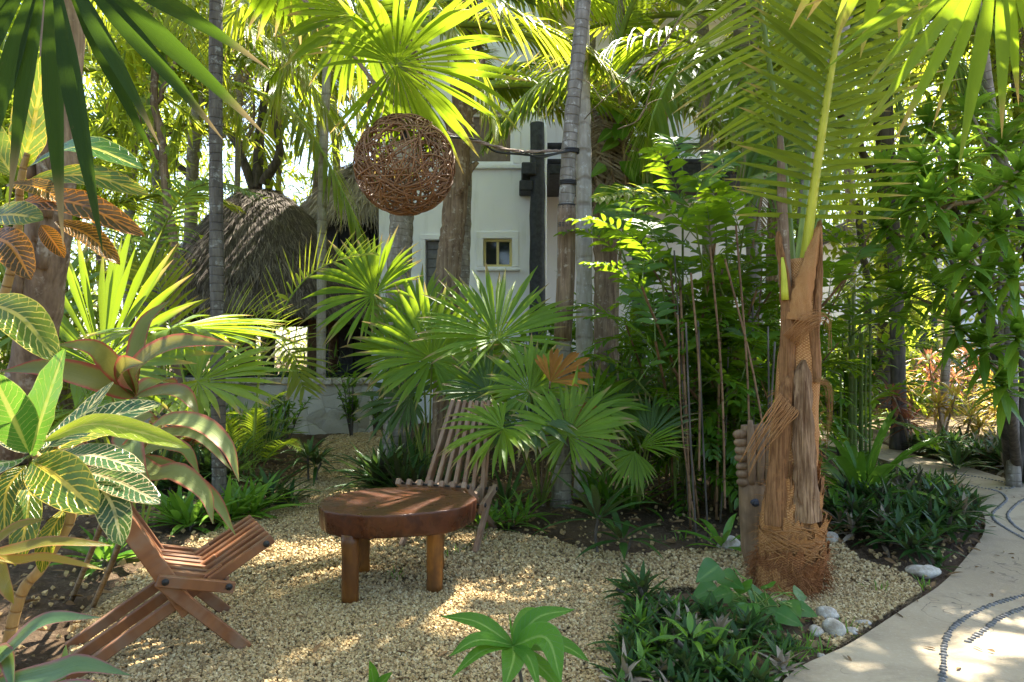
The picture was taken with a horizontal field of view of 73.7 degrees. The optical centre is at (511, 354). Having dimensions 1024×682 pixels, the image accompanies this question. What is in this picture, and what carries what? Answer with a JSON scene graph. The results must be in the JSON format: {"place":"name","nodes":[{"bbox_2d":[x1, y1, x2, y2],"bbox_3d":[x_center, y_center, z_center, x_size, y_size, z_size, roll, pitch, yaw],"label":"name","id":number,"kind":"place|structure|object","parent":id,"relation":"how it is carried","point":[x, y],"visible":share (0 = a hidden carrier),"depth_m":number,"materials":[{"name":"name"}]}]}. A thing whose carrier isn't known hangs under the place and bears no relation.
{"place":"outdoors","nodes":[
{"label":"outdoors","id":0,"kind":"place"},
{"bbox_2d":[5,0,350,161],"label":"coconut palm","id":1,"kind":"object","parent":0,"point":[238,127],"visible":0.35,"depth_m":7.95,"materials":[{"name":"green plant"}]},
{"bbox_2d":[85,0,379,131],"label":"areca palm","id":2,"kind":"object","parent":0,"point":[195,52],"visible":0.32,"depth_m":5.98,"materials":[{"name":"green plant"}]},
{"bbox_2d":[68,430,921,681],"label":"gravel","id":3,"kind":"structure","parent":0,"point":[848,599],"depth_m":3.70,"materials":[{"name":"beige gravel"}]},
{"bbox_2d":[0,518,112,603],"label":"cordyline","id":4,"kind":"object","parent":3,"relation":"on","point":[7,554],"visible":1,"depth_m":1.75,"materials":[{"name":"plant"}]},
{"bbox_2d":[0,610,130,681],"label":"cordyline","id":5,"kind":"object","parent":3,"relation":"on","point":[64,666],"visible":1,"depth_m":1.47,"materials":[{"name":"green plant"}]},
{"bbox_2d":[0,349,189,675],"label":"croton","id":6,"kind":"object","parent":3,"relation":"on","point":[109,484],"visible":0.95,"depth_m":1.89,"materials":[{"name":"green plant"}]},
{"bbox_2d":[65,441,274,679],"bbox_3d":[-1.607,0.861,3.203,0.849,1.016,0.630,0,0,-32],"label":"stick chair","id":7,"kind":"object","parent":3,"relation":"on","point":[182,576],"visible":0.86,"depth_m":3.09,"materials":[{"name":"brown wood"}]},
{"bbox_2d":[182,469,317,530],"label":"strap plant","id":8,"kind":"object","parent":3,"relation":"on","point":[245,494],"visible":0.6,"depth_m":5.64,"materials":[{"name":"green plant"}]},
{"bbox_2d":[331,370,361,435],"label":"shrub","id":9,"kind":"object","parent":3,"relation":"on","point":[352,403],"visible":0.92,"depth_m":11.16,"materials":[{"name":"green plant"}]},
{"bbox_2d":[318,487,476,603],"bbox_3d":[-0.665,1.109,4.019,0.915,0.511,0.784,0,0,0],"label":"slab table","id":10,"kind":"object","parent":3,"relation":"on","point":[356,521],"visible":1,"depth_m":3.79,"materials":[{"name":"brown wood"}]},
{"bbox_2d":[395,399,497,552],"bbox_3d":[-0.430,0.861,4.999,0.650,1.017,0.850,0,0,17],"label":"stick chair","id":11,"kind":"object","parent":3,"relation":"on","point":[482,495],"visible":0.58,"depth_m":5.08,"materials":[{"name":"brown wood"}]},
{"bbox_2d":[441,606,589,681],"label":"seedling","id":12,"kind":"object","parent":3,"relation":"on","point":[532,630],"visible":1,"depth_m":2.44,"materials":[{"name":"green plant"}]},
{"bbox_2d":[586,586,816,681],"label":"ground cover","id":13,"kind":"object","parent":3,"relation":"on","point":[638,626],"visible":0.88,"depth_m":2.99,"materials":[{"name":"green plant"}]},
{"bbox_2d":[733,420,770,567],"bbox_3d":[1.550,0.890,4.335,0.308,0.959,0.168,0,0,0],"label":"wooden stick chair","id":14,"kind":"object","parent":3,"relation":"on","point":[749,499],"visible":0.61,"depth_m":4.29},
{"bbox_2d":[0,356,994,681],"bbox_3d":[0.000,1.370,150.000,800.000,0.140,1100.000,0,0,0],"label":"ground","id":15,"kind":"structure","parent":0,"point":[44,646],"depth_m":5.05,"materials":[{"name":"soil"}]},
{"bbox_2d":[0,0,84,474],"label":"rough palm","id":16,"kind":"object","parent":15,"relation":"on","point":[45,286],"visible":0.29,"depth_m":2.83,"materials":[{"name":"brown plant"}]},
{"bbox_2d":[0,56,149,361],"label":"croton","id":17,"kind":"object","parent":15,"relation":"on","point":[26,323],"visible":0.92,"depth_m":2.18,"materials":[{"name":"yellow plant"}]},
{"bbox_2d":[32,525,135,578],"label":"strap plant","id":18,"kind":"object","parent":15,"relation":"on","point":[104,552],"visible":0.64,"depth_m":4.35,"materials":[{"name":"green plant"}]},
{"bbox_2d":[0,3,207,453],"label":"background foliage","id":19,"kind":"object","parent":15,"relation":"on","point":[4,178],"visible":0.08,"depth_m":8.08,"materials":[{"name":"green plant"}]},
{"bbox_2d":[0,0,208,463],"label":"palm tree","id":20,"kind":"object","parent":15,"relation":"on","point":[90,69],"visible":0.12,"depth_m":9.45,"materials":[{"name":"green plant"}]},
{"bbox_2d":[0,300,239,601],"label":"cordyline","id":21,"kind":"object","parent":15,"relation":"on","point":[122,372],"visible":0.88,"depth_m":2.58,"materials":[{"name":"green plant"}]},
{"bbox_2d":[0,104,246,413],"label":"palm tree","id":22,"kind":"object","parent":15,"relation":"on","point":[132,208],"visible":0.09,"depth_m":9.38,"materials":[{"name":"green plant"}]},
{"bbox_2d":[0,0,269,251],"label":"fan palm","id":23,"kind":"object","parent":15,"relation":"on","point":[140,30],"visible":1,"depth_m":1.29,"materials":[{"name":"green plant"}]},
{"bbox_2d":[0,213,309,523],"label":"fan palm","id":24,"kind":"object","parent":15,"relation":"on","point":[111,289],"visible":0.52,"depth_m":3.90,"materials":[{"name":"green plant"}]},
{"bbox_2d":[76,411,238,609],"bbox_3d":[-1.664,0.782,2.894,0.456,1.158,1.873,0,0,-41],"label":"cordyline","id":25,"kind":"object","parent":15,"relation":"on","point":[210,434],"visible":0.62,"depth_m":2.47,"materials":[{"name":"green plant"}]},
{"bbox_2d":[7,0,319,425],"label":"palm tree","id":26,"kind":"object","parent":15,"relation":"on","point":[240,86],"visible":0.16,"depth_m":11.16,"materials":[{"name":"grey plant"}]},
{"bbox_2d":[84,75,260,337],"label":"palm tree","id":27,"kind":"object","parent":15,"relation":"on","point":[110,131],"visible":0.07,"depth_m":12.49,"materials":[{"name":"green plant"}]},
{"bbox_2d":[89,177,263,336],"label":"areca palm","id":28,"kind":"object","parent":15,"relation":"on","point":[190,184],"visible":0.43,"depth_m":6.30,"materials":[{"name":"green leaf"}]},
{"bbox_2d":[83,0,284,406],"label":"broadleaf tree","id":29,"kind":"object","parent":15,"relation":"on","point":[160,154],"visible":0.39,"depth_m":7.96,"materials":[{"name":"green plant"}]},
{"bbox_2d":[0,16,378,376],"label":"background foliage","id":30,"kind":"object","parent":15,"relation":"on","point":[296,177],"visible":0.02,"depth_m":20.81,"materials":[{"name":"green plant"}]},
{"bbox_2d":[108,425,284,491],"bbox_3d":[-3.332,1.101,6.891,2.041,0.873,1.976,0,0,0],"label":"strap plant","id":31,"kind":"object","parent":15,"relation":"on","point":[169,454],"visible":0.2,"depth_m":6.71,"materials":[{"name":"green plant"}]},
{"bbox_2d":[136,473,279,538],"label":"strap plant","id":32,"kind":"object","parent":15,"relation":"on","point":[177,507],"visible":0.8,"depth_m":5.30,"materials":[{"name":"green plant"}]},
{"bbox_2d":[89,26,335,367],"bbox_3d":[-7.132,-4.651,16.203,5.833,10.597,3.086,0,0,0],"label":"broadleaf tree","id":33,"kind":"object","parent":15,"relation":"on","point":[256,175],"visible":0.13,"depth_m":16.30,"materials":[{"name":"green plant"}]},
{"bbox_2d":[56,377,373,434],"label":"stone wall","id":34,"kind":"structure","parent":15,"relation":"on","point":[324,411],"depth_m":11.70,"materials":[{"name":"stone"}]},
{"bbox_2d":[157,430,283,499],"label":"strap plant","id":35,"kind":"object","parent":15,"relation":"on","point":[205,461],"visible":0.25,"depth_m":6.78,"materials":[{"name":"green plant"}]},
{"bbox_2d":[86,0,356,367],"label":"palm tree","id":36,"kind":"object","parent":15,"relation":"on","point":[241,98],"visible":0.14,"depth_m":15.22,"materials":[{"name":"green plant"}]},
{"bbox_2d":[87,226,385,436],"bbox_3d":[-2.533,-0.218,6.018,2.852,2.032,0.978,0,0,20],"label":"areca palm","id":37,"kind":"object","parent":15,"relation":"on","point":[294,382],"visible":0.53,"depth_m":6.10,"materials":[{"name":"green plant"}]},
{"bbox_2d":[178,391,308,476],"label":"areca palm","id":38,"kind":"object","parent":15,"relation":"on","point":[240,437],"visible":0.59,"depth_m":7.43,"materials":[{"name":"green plant"}]},
{"bbox_2d":[184,17,311,240],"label":"palm tree","id":39,"kind":"object","parent":15,"relation":"on","point":[192,157],"visible":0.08,"depth_m":14.86,"materials":[{"name":"grey plant"}]},
{"bbox_2d":[134,186,371,377],"bbox_3d":[-5.111,-1.007,14.021,5.140,4.763,5.124,0,0,0],"label":"thatched hut","id":40,"kind":"object","parent":15,"relation":"on","point":[259,235],"visible":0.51,"depth_m":12.56,"materials":[{"name":"wicker"}]},
{"bbox_2d":[129,0,383,335],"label":"coconut palm","id":41,"kind":"object","parent":15,"relation":"on","point":[336,185],"visible":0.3,"depth_m":11.76,"materials":[{"name":"green plant"}]},
{"bbox_2d":[235,466,327,509],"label":"strap plant","id":42,"kind":"object","parent":15,"relation":"on","point":[280,487],"visible":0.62,"depth_m":6.10,"materials":[{"name":"green plant"}]},
{"bbox_2d":[250,1,367,365],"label":"palm tree","id":43,"kind":"object","parent":15,"relation":"on","point":[279,172],"depth_m":17.96,"materials":[{"name":"green plant"}]},
{"bbox_2d":[165,29,366,190],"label":"coconut palm","id":44,"kind":"object","parent":43,"relation":"attached to","point":[270,132],"visible":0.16,"depth_m":17.64,"materials":[{"name":"green plant"}]},
{"bbox_2d":[270,435,351,485],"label":"strap plant","id":45,"kind":"object","parent":15,"relation":"on","point":[316,458],"visible":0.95,"depth_m":7.23,"materials":[{"name":"green plant"}]},
{"bbox_2d":[298,161,378,377],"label":"thatched pavilion","id":46,"kind":"structure","parent":15,"relation":"on","point":[368,210],"depth_m":15.73,"materials":[{"name":"wicker"}]},
{"bbox_2d":[225,0,458,377],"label":"palm tree","id":47,"kind":"object","parent":15,"relation":"on","point":[322,209],"visible":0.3,"depth_m":12.13,"materials":[{"name":"grey plant"}]},
{"bbox_2d":[208,0,536,520],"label":"fan palm","id":48,"kind":"object","parent":15,"relation":"on","point":[382,30],"visible":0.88,"depth_m":4.10,"materials":[{"name":"green plant"}]},
{"bbox_2d":[302,0,393,108],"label":"rope","id":49,"kind":"object","parent":48,"relation":"attached to","point":[367,74],"visible":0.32,"depth_m":4.18,"materials":[{"name":"brown fabric"}]},
{"bbox_2d":[353,113,455,215],"bbox_3d":[-0.658,-1.176,4.201,0.620,0.636,0.624,0,0,0],"label":"wicker lamp","id":50,"kind":"object","parent":49,"relation":"hanging from","point":[404,157],"visible":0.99,"depth_m":4.02,"materials":[{"name":"brown wicker"}]},
{"bbox_2d":[320,438,449,494],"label":"strap plant","id":51,"kind":"object","parent":15,"relation":"on","point":[374,475],"visible":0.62,"depth_m":6.61,"materials":[{"name":"green plant"}]},
{"bbox_2d":[361,450,490,487],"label":"strap plant","id":52,"kind":"object","parent":15,"relation":"on","point":[420,471],"visible":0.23,"depth_m":6.20,"materials":[{"name":"green plant"}]},
{"bbox_2d":[260,0,598,460],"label":"palm tree","id":53,"kind":"object","parent":15,"relation":"on","point":[403,237],"visible":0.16,"depth_m":8.18,"materials":[{"name":"grey plant"}]},
{"bbox_2d":[298,227,587,478],"bbox_3d":[-0.597,0.102,6.046,2.566,2.542,1.498,0,0,35],"label":"fan palm","id":54,"kind":"object","parent":15,"relation":"on","point":[455,333],"visible":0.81,"depth_m":5.91,"materials":[{"name":"green plant"}]},
{"bbox_2d":[4,453,985,679],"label":"leaf litter","id":55,"kind":"object","parent":15,"relation":"on","point":[671,540],"visible":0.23,"depth_m":4.97,"materials":[{"name":"brown plant"}]},
{"bbox_2d":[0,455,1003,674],"bbox_3d":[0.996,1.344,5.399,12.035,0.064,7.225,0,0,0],"label":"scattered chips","id":56,"kind":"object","parent":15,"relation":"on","point":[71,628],"visible":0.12,"depth_m":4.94,"materials":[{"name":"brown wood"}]},
{"bbox_2d":[466,487,562,533],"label":"strap plant","id":57,"kind":"object","parent":15,"relation":"on","point":[494,515],"visible":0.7,"depth_m":5.46,"materials":[{"name":"green plant"}]},
{"bbox_2d":[430,46,643,471],"bbox_3d":[0.324,-1.300,8.316,2.534,5.303,2.190,0,0,0],"label":"palm tree","id":58,"kind":"object","parent":15,"relation":"on","point":[451,237],"visible":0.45,"depth_m":7.53,"materials":[{"name":"brown plant"}]},
{"bbox_2d":[430,331,672,505],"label":"fan palm","id":59,"kind":"object","parent":15,"relation":"on","point":[562,419],"visible":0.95,"depth_m":5.01,"materials":[{"name":"green plant"}]},
{"bbox_2d":[450,0,658,455],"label":"palm tree","id":60,"kind":"object","parent":15,"relation":"on","point":[603,6],"visible":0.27,"depth_m":9.12,"materials":[{"name":"grey plant"}]},
{"bbox_2d":[549,0,590,508],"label":"palm tree","id":61,"kind":"object","parent":15,"relation":"on","point":[565,283],"visible":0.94,"depth_m":5.99,"materials":[{"name":"grey plant"}]},
{"bbox_2d":[573,0,592,500],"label":"palm tree","id":62,"kind":"object","parent":15,"relation":"on","point":[584,327],"visible":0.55,"depth_m":6.34,"materials":[{"name":"grey plant"}]},
{"bbox_2d":[195,0,635,155],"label":"coconut palm","id":63,"kind":"object","parent":62,"relation":"attached to","point":[525,19],"visible":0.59,"depth_m":6.58,"materials":[{"name":"green plant"}]},
{"bbox_2d":[486,24,793,217],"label":"coconut palm","id":64,"kind":"object","parent":62,"relation":"attached to","point":[658,122],"visible":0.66,"depth_m":6.53,"materials":[{"name":"green plant"}]},
{"bbox_2d":[371,0,795,423],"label":"white house","id":65,"kind":"structure","parent":15,"relation":"on","point":[514,206],"depth_m":13.50,"materials":[{"name":"paint"}]},
{"bbox_2d":[472,114,512,163],"bbox_3d":[-0.628,-4.286,13.602,1.310,1.013,0.074,0,0,0],"label":"window","id":66,"kind":"structure","parent":65,"relation":"in","point":[492,157],"depth_m":13.63,"materials":[{"name":"white paint"}]},
{"bbox_2d":[483,239,511,266],"bbox_3d":[-0.283,-2.018,13.602,0.567,0.554,0.074,0,0,0],"label":"window","id":67,"kind":"structure","parent":65,"relation":"in","point":[496,252],"depth_m":13.63,"materials":[{"name":"yellow"}]},
{"bbox_2d":[533,468,662,552],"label":"strap plant","id":68,"kind":"object","parent":15,"relation":"on","point":[592,504],"visible":0.94,"depth_m":4.59,"materials":[{"name":"green plant"}]},
{"bbox_2d":[518,453,681,520],"bbox_3d":[0.852,1.131,6.161,1.167,0.508,1.436,0,0,-43],"label":"lily plant","id":69,"kind":"object","parent":15,"relation":"on","point":[604,492],"visible":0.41,"depth_m":6.10,"materials":[{"name":"green plant"}]},
{"bbox_2d":[576,498,672,559],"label":"strap plant","id":70,"kind":"object","parent":15,"relation":"on","point":[619,530],"visible":0.97,"depth_m":4.50,"materials":[{"name":"green plant"}]},
{"bbox_2d":[591,67,664,469],"bbox_3d":[1.326,-1.003,7.660,0.913,4.707,0.550,0,0,-8],"label":"climbing vine","id":71,"kind":"object","parent":15,"relation":"on","point":[611,142],"visible":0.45,"depth_m":7.72,"materials":[{"name":"green plant"}]},
{"bbox_2d":[475,0,792,469],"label":"palm tree","id":72,"kind":"object","parent":15,"relation":"on","point":[605,289],"visible":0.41,"depth_m":8.07,"materials":[{"name":"green plant"}]},
{"bbox_2d":[601,560,671,615],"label":"strap plant","id":73,"kind":"object","parent":15,"relation":"on","point":[641,585],"visible":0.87,"depth_m":3.53,"materials":[{"name":"green plant"}]},
{"bbox_2d":[526,0,767,342],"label":"palm tree","id":74,"kind":"object","parent":15,"relation":"on","point":[662,16],"visible":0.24,"depth_m":10.51,"materials":[{"name":"green plant"}]},
{"bbox_2d":[604,377,704,507],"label":"fan palm","id":75,"kind":"object","parent":15,"relation":"on","point":[639,468],"visible":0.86,"depth_m":5.11,"materials":[{"name":"green plant"}]},
{"bbox_2d":[646,612,733,660],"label":"strap plant","id":76,"kind":"object","parent":15,"relation":"on","point":[690,626],"visible":0.81,"depth_m":2.90,"materials":[{"name":"green plant"}]},
{"bbox_2d":[533,255,899,459],"bbox_3d":[2.709,0.071,9.884,4.871,3.184,3.745,0,0,0],"label":"background foliage","id":77,"kind":"object","parent":15,"relation":"on","point":[633,356],"visible":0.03,"depth_m":9.27,"materials":[{"name":"green plant"}]},
{"bbox_2d":[731,0,762,421],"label":"palm tree","id":78,"kind":"object","parent":15,"relation":"on","point":[735,33],"visible":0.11,"depth_m":8.49,"materials":[{"name":"green plant"}]},
{"bbox_2d":[553,133,953,542],"bbox_3d":[1.819,-0.214,5.948,3.190,3.370,2.288,0,0,-19],"label":"bamboo palm","id":79,"kind":"object","parent":15,"relation":"on","point":[720,394],"visible":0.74,"depth_m":5.42,"materials":[{"name":"green plant"}]},
{"bbox_2d":[691,557,817,631],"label":"arrowhead vine","id":80,"kind":"object","parent":15,"relation":"on","point":[786,612],"visible":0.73,"depth_m":3.46,"materials":[{"name":"green plant"}]},
{"bbox_2d":[649,41,902,324],"bbox_3d":[4.641,-2.288,12.569,4.660,7.291,4.387,0,0,0],"label":"palm tree","id":81,"kind":"object","parent":15,"relation":"on","point":[771,235],"visible":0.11,"depth_m":12.42,"materials":[{"name":"green plant"}]},
{"bbox_2d":[700,3,917,450],"bbox_3d":[5.307,-3.100,9.605,5.037,8.907,4.759,0,0,0],"label":"palm tree","id":82,"kind":"object","parent":15,"relation":"on","point":[897,375],"visible":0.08,"depth_m":9.52,"materials":[{"name":"grey plant"}]},
{"bbox_2d":[760,0,882,250],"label":"palm tree","id":83,"kind":"object","parent":15,"relation":"on","point":[844,29],"visible":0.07,"depth_m":6.80,"materials":[{"name":"green plant"}]},
{"bbox_2d":[668,0,981,601],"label":"coconut palm","id":84,"kind":"object","parent":15,"relation":"on","point":[792,529],"visible":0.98,"depth_m":3.82,"materials":[{"name":"green plant"}]},
{"bbox_2d":[722,28,973,414],"bbox_3d":[5.989,-2.724,11.786,3.777,7.438,3.575,0,0,-18],"label":"broadleaf tree","id":85,"kind":"object","parent":15,"relation":"on","point":[859,224],"visible":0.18,"depth_m":11.48,"materials":[{"name":"green plant"}]},
{"bbox_2d":[819,314,904,455],"bbox_3d":[3.716,0.450,7.457,1.180,1.807,0.995,0,0,-40],"label":"shrub","id":86,"kind":"object","parent":15,"relation":"on","point":[876,362],"visible":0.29,"depth_m":7.32,"materials":[{"name":"green plant"}]},
{"bbox_2d":[758,238,970,497],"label":"bamboo palm","id":87,"kind":"object","parent":15,"relation":"on","point":[853,413],"visible":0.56,"depth_m":6.37,"materials":[{"name":"green plant"}]},
{"bbox_2d":[818,406,965,521],"bbox_3d":[2.873,0.915,5.795,1.659,0.891,1.879,0,0,35],"label":"lily plant","id":88,"kind":"object","parent":15,"relation":"on","point":[851,462],"visible":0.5,"depth_m":5.75,"materials":[{"name":"green plant"}]},
{"bbox_2d":[774,0,1021,191],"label":"coconut palm","id":89,"kind":"object","parent":15,"relation":"on","point":[961,71],"visible":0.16,"depth_m":6.64,"materials":[{"name":"green plant"}]},
{"bbox_2d":[777,29,1023,324],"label":"background foliage","id":90,"kind":"object","parent":15,"relation":"on","point":[913,132],"visible":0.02,"depth_m":25.87,"materials":[{"name":"green plant"}]},
{"bbox_2d":[867,382,935,447],"bbox_3d":[5.382,0.837,9.417,0.928,1.032,0.743,0,0,0],"label":"cordyline","id":91,"kind":"object","parent":15,"relation":"on","point":[909,414],"visible":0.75,"depth_m":9.39,"materials":[{"name":"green plant"}]},
{"bbox_2d":[789,0,1023,171],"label":"fan palm","id":92,"kind":"object","parent":15,"relation":"on","point":[960,16],"visible":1,"depth_m":1.95,"materials":[{"name":"green plant"}]},
{"bbox_2d":[820,401,1004,477],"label":"gravel","id":93,"kind":"structure","parent":15,"relation":"on","point":[933,426],"depth_m":12.85,"materials":[{"name":"beige gravel"}]},
{"bbox_2d":[808,1,990,434],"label":"palm tree","id":94,"kind":"object","parent":93,"relation":"on","point":[945,375],"visible":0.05,"depth_m":11.45,"materials":[{"name":"grey plant"}]},
{"bbox_2d":[908,345,971,423],"bbox_3d":[8.237,0.567,13.216,1.309,1.572,0.995,0,0,0],"label":"cordyline","id":95,"kind":"object","parent":93,"relation":"on","point":[929,371],"visible":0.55,"depth_m":13.15,"materials":[{"name":"brown plant"}]},
{"bbox_2d":[915,381,980,430],"bbox_3d":[6.536,0.864,10.212,0.934,0.985,0.732,0,0,29],"label":"cordyline","id":96,"kind":"object","parent":93,"relation":"on","point":[938,401],"visible":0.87,"depth_m":10.17,"materials":[{"name":"plant"}]},
{"bbox_2d":[823,460,1003,571],"bbox_3d":[3.244,1.206,5.791,1.421,0.570,3.502,0,0,26],"label":"ground cover","id":97,"kind":"object","parent":15,"relation":"on","point":[911,514],"visible":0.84,"depth_m":5.02,"materials":[{"name":"green plant"}]},
{"bbox_2d":[823,311,1018,418],"bbox_3d":[13.375,0.085,16.665,13.392,3.516,5.726,0,0,0],"label":"background foliage","id":98,"kind":"object","parent":15,"relation":"on","point":[918,399],"visible":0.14,"depth_m":16.02,"materials":[{"name":"green plant"}]},
{"bbox_2d":[821,220,1023,402],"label":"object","id":99,"kind":"structure","parent":15,"relation":"on","point":[825,257],"depth_m":19.00,"materials":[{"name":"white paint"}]},
{"bbox_2d":[850,70,1023,481],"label":"dracaena tree","id":100,"kind":"object","parent":15,"relation":"on","point":[987,338],"visible":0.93,"depth_m":5.51,"materials":[{"name":"green plant"}]},
{"bbox_2d":[888,424,1023,482],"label":"ground cover","id":101,"kind":"object","parent":15,"relation":"on","point":[957,439],"visible":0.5,"depth_m":8.73,"materials":[{"name":"green plant"}]},
{"bbox_2d":[915,437,1003,471],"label":"strap plant","id":102,"kind":"object","parent":15,"relation":"on","point":[957,456],"visible":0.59,"depth_m":7.99,"materials":[{"name":"green plant"}]},
{"bbox_2d":[0,3,1023,355],"label":"sky","id":103,"kind":"structure","parent":0,"point":[350,158],"materials":[{"name":"white"}]},
{"bbox_2d":[783,431,1023,681],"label":"path","id":104,"kind":"structure","parent":0,"point":[953,620],"depth_m":3.35,"materials":[{"name":"concrete"}]},
{"bbox_2d":[753,1,1022,486],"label":"palm tree","id":105,"kind":"object","parent":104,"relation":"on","point":[1013,475],"visible":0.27,"depth_m":6.84,"materials":[{"name":"green plant"}]},
{"bbox_2d":[870,0,1023,320],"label":"broadleaf tree","id":106,"kind":"object","parent":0,"point":[1015,112],"visible":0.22,"depth_m":8.90,"materials":[{"name":"green plant"}]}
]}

